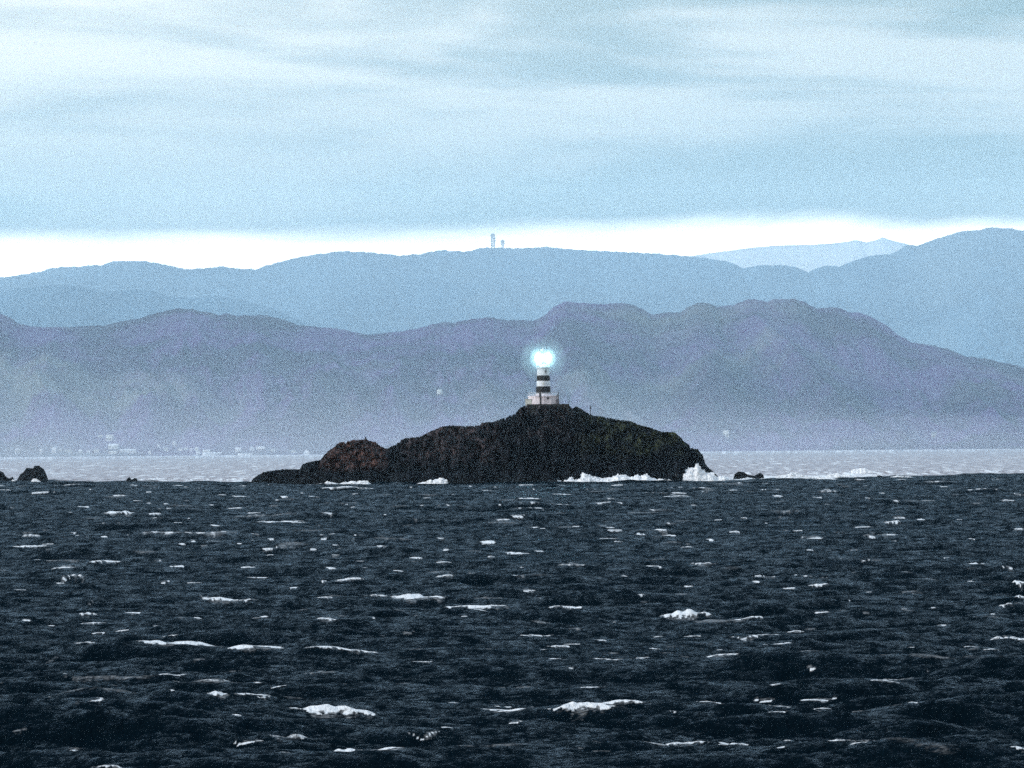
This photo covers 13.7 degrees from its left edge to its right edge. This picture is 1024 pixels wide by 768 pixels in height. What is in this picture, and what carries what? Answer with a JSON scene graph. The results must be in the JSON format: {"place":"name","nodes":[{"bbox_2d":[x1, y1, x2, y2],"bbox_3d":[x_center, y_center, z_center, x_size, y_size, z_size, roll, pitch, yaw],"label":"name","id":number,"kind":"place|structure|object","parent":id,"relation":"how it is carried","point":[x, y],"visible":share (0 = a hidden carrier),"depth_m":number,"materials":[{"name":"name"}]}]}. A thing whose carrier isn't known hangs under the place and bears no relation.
{"place":"outdoors","nodes":[
{"label":"outdoors","id":0,"kind":"place"},
{"bbox_2d":[0,284,309,326],"bbox_3d":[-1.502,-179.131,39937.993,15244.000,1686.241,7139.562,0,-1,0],"label":"hills","id":1,"kind":"structure","parent":0,"point":[58,305],"depth_m":40898.04,"materials":[{"name":"blue"}]},
{"bbox_2d":[250,405,717,483],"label":"island","id":2,"kind":"structure","parent":0,"point":[548,443],"depth_m":1131.82,"materials":[{"name":"black stone"}]},
{"bbox_2d":[525,348,557,405],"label":"lighthouse","id":3,"kind":"object","parent":2,"relation":"on","point":[543,394],"visible":1,"depth_m":1148.38,"materials":[{"name":"white paint"}]},
{"bbox_2d":[527,404,568,415],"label":"retaining wall","id":4,"kind":"structure","parent":2,"relation":"on","point":[534,407],"depth_m":1142.50,"materials":[{"name":"grey concrete"}]},
{"bbox_2d":[0,449,1023,767],"bbox_3d":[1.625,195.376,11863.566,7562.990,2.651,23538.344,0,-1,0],"label":"sea","id":5,"kind":"structure","parent":0,"point":[216,611],"depth_m":216.04,"materials":[{"name":"liquid"}]},
{"bbox_2d":[0,471,13,480],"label":"sea rock","id":6,"kind":"object","parent":5,"relation":"in","point":[3,477],"visible":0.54,"depth_m":1337.98,"materials":[{"name":"black stone"}]},
{"bbox_2d":[17,466,47,480],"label":"sea rock","id":7,"kind":"object","parent":5,"relation":"in","point":[37,472],"visible":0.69,"depth_m":1327.09,"materials":[{"name":"black stone"}]},
{"bbox_2d":[126,477,137,481],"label":"sea rock","id":8,"kind":"object","parent":5,"relation":"in","point":[129,479],"visible":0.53,"depth_m":1289.12,"materials":[{"name":"black stone"}]},
{"bbox_2d":[340,480,370,483],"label":"surf","id":9,"kind":"structure","parent":5,"relation":"on","point":[359,482],"depth_m":1120.28,"materials":[{"name":"white liquid"}]},
{"bbox_2d":[417,478,447,483],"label":"surf","id":10,"kind":"structure","parent":5,"relation":"on","point":[440,481],"depth_m":1115.98,"materials":[{"name":"white liquid"}]},
{"bbox_2d":[557,473,656,481],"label":"surf","id":11,"kind":"structure","parent":5,"relation":"on","point":[584,477],"depth_m":1119.95,"materials":[{"name":"white liquid"}]},
{"bbox_2d":[664,463,730,480],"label":"surf","id":12,"kind":"structure","parent":5,"relation":"on","point":[697,473],"depth_m":1128.60,"materials":[{"name":"white liquid"}]},
{"bbox_2d":[733,472,763,478],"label":"sea rock","id":13,"kind":"object","parent":5,"relation":"in","point":[739,475],"visible":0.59,"depth_m":1183.47,"materials":[{"name":"black stone"}]},
{"bbox_2d":[736,472,822,479],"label":"surf","id":14,"kind":"structure","parent":5,"relation":"on","point":[796,475],"depth_m":1175.04,"materials":[{"name":"white liquid"}]},
{"bbox_2d":[825,473,853,477],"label":"surf","id":15,"kind":"structure","parent":5,"relation":"on","point":[836,475],"depth_m":1188.97,"materials":[{"name":"white liquid"}]},
{"bbox_2d":[850,468,872,473],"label":"surf","id":16,"kind":"structure","parent":5,"relation":"on","point":[860,471],"depth_m":1398.62,"materials":[{"name":"white liquid"}]},
{"bbox_2d":[0,299,1023,456],"bbox_3d":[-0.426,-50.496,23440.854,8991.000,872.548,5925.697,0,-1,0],"label":"hills","id":17,"kind":"structure","parent":0,"point":[775,375],"depth_m":22541.53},
{"bbox_2d":[106,435,113,440],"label":"house","id":18,"kind":"structure","parent":17,"relation":"on","point":[109,437],"depth_m":21203.56,"materials":[{"name":"white"}]},
{"bbox_2d":[108,444,118,448],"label":"house","id":19,"kind":"structure","parent":17,"relation":"on","point":[113,446],"depth_m":20990.49,"materials":[{"name":"white"}]},
{"bbox_2d":[120,449,135,452],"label":"house","id":20,"kind":"structure","parent":17,"relation":"on","point":[129,450],"depth_m":20923.73,"materials":[{"name":"white"}]},
{"bbox_2d":[202,452,221,455],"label":"house","id":21,"kind":"structure","parent":17,"relation":"on","point":[209,453],"depth_m":20975.70,"materials":[{"name":"white"}]},
{"bbox_2d":[723,430,728,436],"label":"house","id":22,"kind":"structure","parent":17,"relation":"on","point":[726,433],"depth_m":21048.56,"materials":[{"name":"white"}]},
{"bbox_2d":[931,431,936,436],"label":"house","id":23,"kind":"structure","parent":17,"relation":"on","point":[933,433],"depth_m":21830.65,"materials":[{"name":"grey tile"}]},
{"bbox_2d":[0,227,1023,367],"bbox_3d":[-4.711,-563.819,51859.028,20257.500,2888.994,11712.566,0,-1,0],"label":"mountains","id":24,"kind":"structure","parent":0,"point":[962,292],"depth_m":53531.34,"materials":[{"name":"blue"}]},
{"bbox_2d":[490,234,495,248],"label":"radio tower","id":25,"kind":"structure","parent":24,"relation":"on","point":[494,240],"depth_m":54760.94,"materials":[{"name":"metal"}]},
{"bbox_2d":[0,0,1023,276],"label":"sky","id":26,"kind":"structure","parent":0,"point":[185,134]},
{"bbox_2d":[689,237,907,271],"bbox_3d":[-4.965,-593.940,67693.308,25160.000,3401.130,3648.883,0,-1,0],"label":"mountains","id":27,"kind":"structure","parent":0,"point":[807,258],"depth_m":67966.85,"materials":[{"name":"blue"}]}
]}

